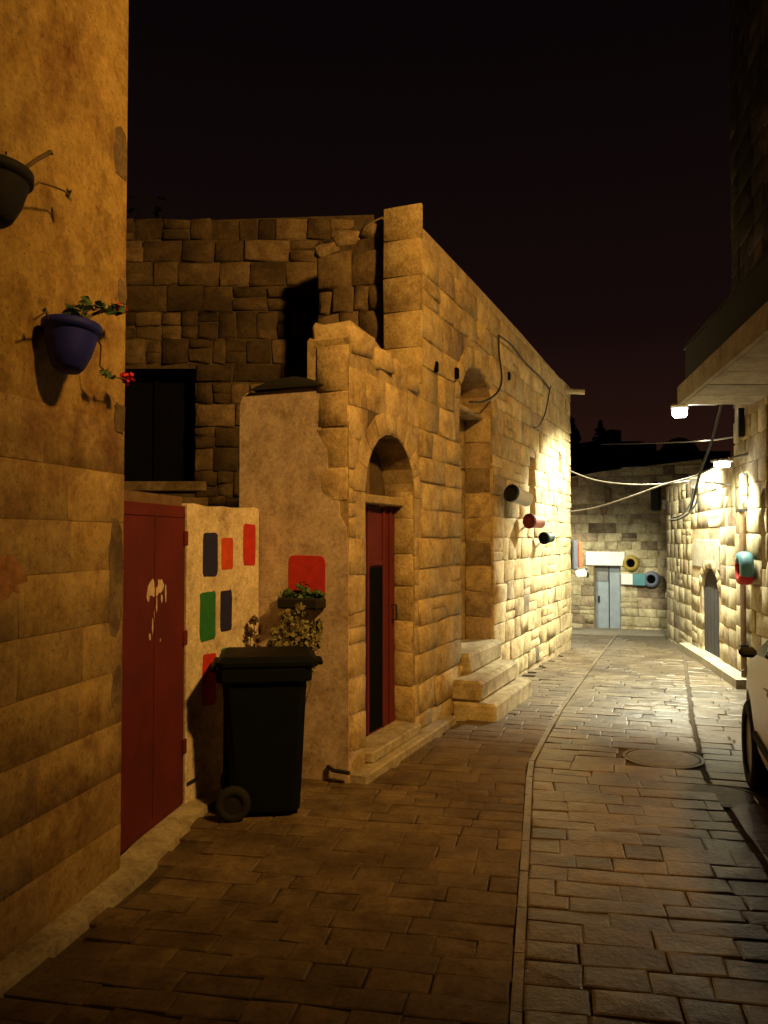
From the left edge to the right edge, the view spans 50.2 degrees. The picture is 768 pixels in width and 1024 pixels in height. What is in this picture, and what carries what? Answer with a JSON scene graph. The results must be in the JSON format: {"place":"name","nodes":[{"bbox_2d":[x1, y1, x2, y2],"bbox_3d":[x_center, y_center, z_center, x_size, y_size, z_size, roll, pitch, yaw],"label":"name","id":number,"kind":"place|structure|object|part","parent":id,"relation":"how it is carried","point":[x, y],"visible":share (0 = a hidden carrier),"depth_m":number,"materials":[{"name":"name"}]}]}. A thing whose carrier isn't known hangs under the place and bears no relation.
{"place":"outdoors","nodes":[
{"label":"outdoors","id":0,"kind":"place"},
{"bbox_2d":[0,634,614,1023],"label":"pavement","id":1,"kind":"structure","parent":0,"point":[389,896],"depth_m":3.62,"materials":[{"name":"beige stone"}]},
{"bbox_2d":[0,786,221,997],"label":"kerb strip","id":2,"kind":"object","parent":1,"relation":"on","point":[142,856],"visible":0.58,"depth_m":3.76,"materials":[{"name":"stone"}]},
{"bbox_2d":[120,490,187,855],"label":"metal gate","id":3,"kind":"structure","parent":2,"relation":"on","point":[154,643],"depth_m":4.51,"materials":[{"name":"red metal"}]},
{"bbox_2d":[120,501,184,853],"bbox_3d":[-1.290,0.847,4.544,0.035,1.790,0.840,0,-2,9],"label":"door leaf","id":4,"kind":"structure","parent":3,"relation":"in","point":[138,530],"depth_m":4.50,"materials":[{"name":"red paint"}]},
{"bbox_2d":[182,503,258,803],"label":"painted wall","id":5,"kind":"structure","parent":1,"relation":"on","point":[221,596],"depth_m":5.23,"materials":[{"name":"beige paint"}]},
{"bbox_2d":[244,614,264,646],"bbox_3d":[-0.891,1.248,5.565,0.167,1.113,0.098,0,-2,0],"label":"potted shrub","id":6,"kind":"object","parent":1,"relation":"on","point":[257,638],"visible":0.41,"depth_m":5.57,"materials":[{"name":"green plant"}]},
{"bbox_2d":[210,646,322,822],"bbox_3d":[-0.715,1.325,5.024,0.670,0.955,0.540,0,-2,-8],"label":"wheeled bin","id":7,"kind":"object","parent":1,"relation":"on","point":[264,694],"visible":1,"depth_m":4.81,"materials":[{"name":"black plastic"}]},
{"bbox_2d":[266,602,323,704],"bbox_3d":[-0.595,1.200,5.431,0.389,1.202,0.227,1,-2,-16],"label":"potted shrub","id":8,"kind":"object","parent":1,"relation":"on","point":[308,637],"visible":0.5,"depth_m":5.45,"materials":[{"name":"green plant"}]},
{"bbox_2d":[451,638,531,721],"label":"stone steps","id":9,"kind":"structure","parent":1,"relation":"on","point":[489,685],"depth_m":7.85,"materials":[{"name":"stone"}]},
{"bbox_2d":[127,0,734,458],"label":"sky","id":10,"kind":"structure","parent":0,"point":[571,158],"materials":[{"name":"black"}]},
{"bbox_2d":[572,627,666,635],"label":"ground","id":11,"kind":"structure","parent":0,"point":[616,631],"depth_m":17.61,"materials":[{"name":"beige stone"}]},
{"bbox_2d":[0,0,128,960],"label":"plastered house","id":12,"kind":"structure","parent":11,"relation":"on","point":[64,81],"depth_m":3.52,"materials":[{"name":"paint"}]},
{"bbox_2d":[0,150,71,228],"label":"flower pot","id":13,"kind":"object","parent":12,"relation":"attached to","point":[17,184],"visible":1,"depth_m":2.90,"materials":[{"name":"ceramic"}]},
{"bbox_2d":[33,296,134,385],"bbox_3d":[-1.288,-0.777,3.521,0.250,0.421,0.691,0,-2,0],"label":"flower pot","id":14,"kind":"object","parent":12,"relation":"attached to","point":[72,336],"visible":1,"depth_m":3.32,"materials":[{"name":"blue ceramic"}]},
{"bbox_2d":[126,195,187,222],"bbox_3d":[-4.040,-0.511,14.070,3.485,9.206,3.424,0,-2,0],"label":"tree","id":15,"kind":"object","parent":11,"relation":"on","point":[154,215],"visible":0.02,"depth_m":13.25,"materials":[{"name":"green plant"}]},
{"bbox_2d":[124,215,383,507],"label":"courtyard house","id":16,"kind":"structure","parent":11,"relation":"on","point":[222,317],"depth_m":8.09,"materials":[{"name":"stone"}]},
{"bbox_2d":[124,373,195,480],"bbox_3d":[-2.303,-0.852,8.326,0.981,1.215,0.090,0,-2,0],"label":"window","id":17,"kind":"structure","parent":16,"relation":"in","point":[159,430],"depth_m":8.32,"materials":[{"name":"black glass"}]},
{"bbox_2d":[239,203,584,784],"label":"stone house","id":18,"kind":"structure","parent":11,"relation":"on","point":[428,563],"depth_m":6.80,"materials":[{"name":"stone"}]},
{"bbox_2d":[250,376,321,391],"bbox_3d":[-0.639,-0.909,5.870,0.580,0.089,0.280,-1,-2,23],"label":"tarpaulin","id":19,"kind":"object","parent":18,"relation":"on","point":[292,382],"visible":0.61,"depth_m":5.75,"materials":[{"name":"black plastic"}]},
{"bbox_2d":[277,581,325,609],"bbox_3d":[-0.567,0.561,5.591,0.357,0.195,0.146,-1,-2,23],"label":"window box","id":20,"kind":"object","parent":18,"relation":"attached to","point":[308,598],"visible":1,"depth_m":5.55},
{"bbox_2d":[326,765,349,774],"bbox_3d":[-0.313,1.730,5.486,0.192,0.042,0.052,-1,-2,35],"label":"pipe stub","id":21,"kind":"object","parent":18,"relation":"attached to","point":[333,770],"visible":1,"depth_m":5.47,"materials":[{"name":"metal"}]},
{"bbox_2d":[365,505,396,735],"bbox_3d":[-0.099,0.828,6.323,0.097,1.760,1.020,-1,-2,23],"label":"door","id":22,"kind":"structure","parent":18,"relation":"in","point":[380,606],"depth_m":6.47,"materials":[{"name":"red paint"}]},
{"bbox_2d":[469,335,502,402],"bbox_3d":[1.085,-1.516,8.642,0.022,0.927,1.270,-1,-2,23],"label":"wall cable","id":23,"kind":"object","parent":18,"relation":"attached to","point":[491,397],"depth_m":9.11,"materials":[{"name":"black rubber"}]},
{"bbox_2d":[504,484,532,506],"bbox_3d":[1.583,-0.179,9.465,0.312,0.244,0.826,-1,-2,17],"label":"wall pot","id":24,"kind":"object","parent":18,"relation":"attached to","point":[513,493],"depth_m":9.18,"materials":[{"name":"beige ceramic"}]},
{"bbox_2d":[500,336,550,390],"bbox_3d":[1.836,-1.870,10.460,0.019,0.169,2.930,-1,-2,23],"label":"wall cable","id":25,"kind":"object","parent":18,"relation":"attached to","point":[520,356],"depth_m":10.25,"materials":[{"name":"black rubber"}]},
{"bbox_2d":[523,513,545,528],"bbox_3d":[1.923,0.120,10.329,0.272,0.185,0.821,-1,-2,17],"label":"wall pot","id":26,"kind":"object","parent":18,"relation":"attached to","point":[530,520],"depth_m":10.03,"materials":[{"name":"red ceramic"}]},
{"bbox_2d":[533,386,550,427],"bbox_3d":[2.183,-1.457,11.280,0.018,0.748,1.142,-1,-2,23],"label":"wall cable","id":27,"kind":"object","parent":18,"relation":"attached to","point":[545,409],"depth_m":11.49,"materials":[{"name":"black rubber"}]},
{"bbox_2d":[538,532,554,543],"bbox_3d":[2.170,0.356,11.188,0.228,0.166,0.792,0,-2,0],"label":"wall pot","id":28,"kind":"object","parent":18,"relation":"attached to","point":[545,537],"depth_m":10.88,"materials":[{"name":"ceramic"}]},
{"bbox_2d":[571,540,581,569],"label":"painted shutter","id":29,"kind":"structure","parent":18,"relation":"attached to","point":[576,554],"depth_m":13.38,"materials":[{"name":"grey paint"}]},
{"bbox_2d":[575,568,588,578],"bbox_3d":[3.238,1.006,13.423,0.220,0.172,0.152,0,-2,0],"label":"wall pot","id":30,"kind":"object","parent":18,"relation":"attached to","point":[582,573],"depth_m":13.37,"materials":[{"name":"white ceramic"}]},
{"bbox_2d":[569,467,715,511],"bbox_3d":[3.671,-0.283,11.734,0.312,0.483,3.620,1,-2,-17],"label":"overhead cable","id":31,"kind":"object","parent":18,"relation":"attached to","point":[644,491],"visible":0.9,"depth_m":11.83,"materials":[{"name":"beige rubber"}]},
{"bbox_2d":[569,470,729,485],"bbox_3d":[3.760,-0.514,11.781,0.356,0.502,3.630,1,-2,-20],"label":"overhead cable","id":32,"kind":"object","parent":18,"relation":"attached to","point":[649,484],"visible":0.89,"depth_m":11.99,"materials":[{"name":"white rubber"}]},
{"bbox_2d":[570,459,703,629],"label":"lane end house","id":33,"kind":"structure","parent":11,"relation":"on","point":[602,596],"depth_m":18.63,"materials":[{"name":"stone"}]},
{"bbox_2d":[601,507,607,513],"bbox_3d":[5.037,-0.033,18.711,0.170,0.170,0.170,-1,-2,31],"label":"wall pot","id":34,"kind":"object","parent":33,"relation":"attached to","point":[604,510],"depth_m":18.66,"materials":[{"name":"brown ceramic"}]},
{"bbox_2d":[605,488,610,503],"bbox_3d":[5.125,-0.369,18.760,0.140,0.350,0.035,-1,-2,31],"label":"hanging cloth","id":35,"kind":"object","parent":33,"relation":"hanging from","point":[607,495],"visible":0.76,"depth_m":18.74,"materials":[{"name":"brown fabric"}]},
{"bbox_2d":[596,566,620,627],"bbox_3d":[5.200,2.049,18.904,0.614,1.625,0.090,-1,-2,31],"label":"door","id":36,"kind":"structure","parent":33,"relation":"in","point":[608,578],"depth_m":18.91,"materials":[{"name":"grey metal"}]},
{"bbox_2d":[623,555,638,570],"bbox_3d":[5.547,1.150,18.395,0.360,0.360,0.130,-1,-2,31],"label":"painted tyre","id":37,"kind":"object","parent":33,"relation":"attached to","point":[630,562],"visible":1,"depth_m":18.37,"materials":[{"name":"yellow rubber"}]},
{"bbox_2d":[621,574,645,585],"bbox_3d":[5.599,1.510,18.356,0.540,0.260,0.145,-1,-2,31],"label":"flower box","id":38,"kind":"object","parent":33,"relation":"attached to","point":[633,579],"visible":1,"depth_m":18.29,"materials":[{"name":"white paint"}]},
{"bbox_2d":[645,571,659,586],"bbox_3d":[5.930,1.490,18.158,0.360,0.360,0.130,-1,-2,31],"label":"painted tyre","id":39,"kind":"object","parent":33,"relation":"attached to","point":[653,578],"visible":1,"depth_m":18.12,"materials":[{"name":"grey rubber"}]},
{"bbox_2d":[651,482,665,510],"bbox_3d":[6.090,-0.341,18.133,0.352,0.640,0.129,-1,-2,32],"label":"window","id":40,"kind":"structure","parent":33,"relation":"attached to","point":[655,499],"depth_m":18.11,"materials":[{"name":"glass"}]},
{"bbox_2d":[666,459,737,669],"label":"stone house","id":41,"kind":"structure","parent":11,"relation":"on","point":[701,585],"depth_m":12.04,"materials":[{"name":"stone"}]},
{"bbox_2d":[673,489,693,517],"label":"hanging cable","id":42,"kind":"object","parent":41,"relation":"attached to","point":[684,512],"visible":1,"depth_m":10.06,"materials":[{"name":"grey rubber"}]},
{"bbox_2d":[704,569,719,657],"bbox_3d":[4.690,1.528,11.588,0.080,1.450,1.245,0,-2,11],"label":"door","id":43,"kind":"structure","parent":41,"relation":"in","point":[711,593],"depth_m":11.67,"materials":[{"name":"grey wood"}]},
{"bbox_2d":[677,0,767,671],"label":"balcony house","id":44,"kind":"structure","parent":11,"relation":"on","point":[726,352],"depth_m":8.80,"materials":[{"name":"beige stone"}]},
{"bbox_2d":[601,436,733,444],"bbox_3d":[4.599,-1.169,13.588,0.358,0.721,6.906,0,-2,2],"label":"overhead cable","id":45,"kind":"object","parent":44,"relation":"attached to","point":[672,442],"visible":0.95,"depth_m":13.36,"materials":[{"name":"grey rubber"}]},
{"bbox_2d":[671,404,734,417],"bbox_3d":[4.222,-1.401,10.976,0.355,0.306,1.791,0,-2,-1],"label":"street lamp","id":46,"kind":"object","parent":44,"relation":"attached to","point":[678,411],"visible":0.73,"depth_m":11.51,"materials":[{"name":"metal"}]},
{"bbox_2d":[689,404,722,510],"bbox_3d":[3.824,-0.760,9.524,0.146,1.491,1.628,0,-2,6],"label":"hanging cable","id":47,"kind":"object","parent":44,"relation":"hanging from","point":[708,449],"visible":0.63,"depth_m":9.81,"materials":[{"name":"black rubber"}]},
{"bbox_2d":[669,487,698,520],"bbox_3d":[3.718,-0.093,10.159,0.059,0.405,0.399,2,-2,-43],"label":"hanging cable","id":48,"kind":"object","parent":47,"relation":"hanging from","point":[695,504],"visible":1,"depth_m":10.07,"materials":[{"name":"rubber"}]},
{"bbox_2d":[689,479,696,490],"bbox_3d":[3.863,-0.311,10.204,0.100,0.202,0.082,0,-2,0],"label":"junction box","id":49,"kind":"object","parent":47,"relation":"attached to","point":[692,483],"visible":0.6,"depth_m":10.19,"materials":[{"name":"white paint"}]},
{"bbox_2d":[710,453,747,467],"bbox_3d":[3.943,-0.596,9.349,0.444,0.174,0.158,0,-2,-15],"label":"street lamp","id":50,"kind":"object","parent":44,"relation":"attached to","point":[722,462],"visible":0.98,"depth_m":9.28,"materials":[{"name":"metal"}]},
{"bbox_2d":[737,408,744,436],"bbox_3d":[4.128,-1.034,9.470,0.068,0.340,0.060,0,-2,11],"label":"window","id":51,"kind":"structure","parent":44,"relation":"attached to","point":[741,421],"depth_m":9.44,"materials":[{"name":"glass"}]},
{"bbox_2d":[737,503,748,676],"bbox_3d":[4.117,0.969,9.388,0.086,2.150,0.100,0,-2,11],"label":"drainpipe","id":52,"kind":"object","parent":44,"relation":"attached to","point":[741,510],"visible":0.62,"depth_m":9.37,"materials":[{"name":"metal"}]},
{"bbox_2d":[739,473,747,495],"bbox_3d":[4.100,-0.313,9.337,0.078,0.260,0.100,0,-2,11],"label":"alarm box","id":53,"kind":"object","parent":44,"relation":"attached to","point":[743,481],"visible":1,"depth_m":9.29,"materials":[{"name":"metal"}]},
{"bbox_2d":[735,552,753,584],"bbox_3d":[3.993,0.624,9.079,0.150,0.370,0.370,0,-2,11],"label":"painted tyre","id":54,"kind":"object","parent":44,"relation":"attached to","point":[744,568],"visible":1,"depth_m":8.95,"materials":[{"name":"teal rubber"}]},
{"bbox_2d":[522,635,767,1023],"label":"road","id":55,"kind":"structure","parent":0,"point":[647,897],"depth_m":4.19,"materials":[{"name":"beige stone"}]},
{"bbox_2d":[510,635,616,1023],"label":"kerb","id":56,"kind":"structure","parent":55,"relation":"on","point":[517,989],"depth_m":3.92,"materials":[{"name":"beige stone"}]},
{"bbox_2d":[622,747,704,769],"bbox_3d":[2.100,1.864,6.165,0.590,0.039,0.590,0,-2,0],"label":"manhole cover","id":57,"kind":"object","parent":55,"relation":"on","point":[654,758],"visible":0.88,"depth_m":6.10,"materials":[{"name":"metal"}]},
{"bbox_2d":[680,783,759,808],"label":"puddle","id":58,"kind":"object","parent":55,"relation":"on","point":[727,796],"visible":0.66,"depth_m":5.29,"materials":[{"name":"liquid"}]},
{"bbox_2d":[738,640,767,791],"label":"parked car","id":59,"kind":"object","parent":55,"relation":"on","point":[754,730],"visible":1,"depth_m":5.10,"materials":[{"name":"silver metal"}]},
{"bbox_3d":[2.346,0.722,4.930,0.165,0.343,0.416,-1,-2,17],"label":"quarter window","id":60,"kind":"part","parent":59,"relation":"part of","materials":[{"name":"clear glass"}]},
{"bbox_2d":[679,643,746,688],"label":"footway","id":61,"kind":"structure","parent":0,"point":[729,674],"depth_m":10.55,"materials":[{"name":"stone"}]},
{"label":"hill","id":62,"kind":"structure","parent":0,"visible":0},
{"bbox_2d":[569,417,585,476],"bbox_3d":[8.220,-0.465,36.001,1.601,7.481,1.736,1,-2,-38],"label":"cypress tree","id":63,"kind":"object","parent":62,"relation":"on","point":[575,446],"visible":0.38,"depth_m":35.95,"materials":[{"name":"green plant"}]},
{"bbox_2d":[573,442,620,474],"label":"tree","id":64,"kind":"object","parent":62,"relation":"on","point":[585,451],"depth_m":42.09,"materials":[{"name":"plant"}]},
{"bbox_2d":[589,420,610,472],"bbox_3d":[10.094,-0.730,38.040,1.584,7.139,1.542,0,-2,0],"label":"cypress tree","id":65,"kind":"object","parent":62,"relation":"on","point":[599,465],"visible":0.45,"depth_m":38.01,"materials":[{"name":"green plant"}]},
{"bbox_2d":[570,429,643,469],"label":"house","id":66,"kind":"structure","parent":62,"relation":"on","point":[627,453],"depth_m":44.12,"materials":[{"name":"metal"}]},
{"bbox_2d":[621,462,634,466],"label":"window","id":67,"kind":"structure","parent":66,"relation":"in","point":[623,464],"depth_m":44.04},
{"bbox_2d":[640,444,688,465],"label":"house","id":68,"kind":"structure","parent":62,"relation":"on","point":[646,448],"depth_m":48.18,"materials":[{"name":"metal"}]},
{"bbox_2d":[659,437,729,470],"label":"house","id":69,"kind":"structure","parent":62,"relation":"on","point":[713,455],"depth_m":48.12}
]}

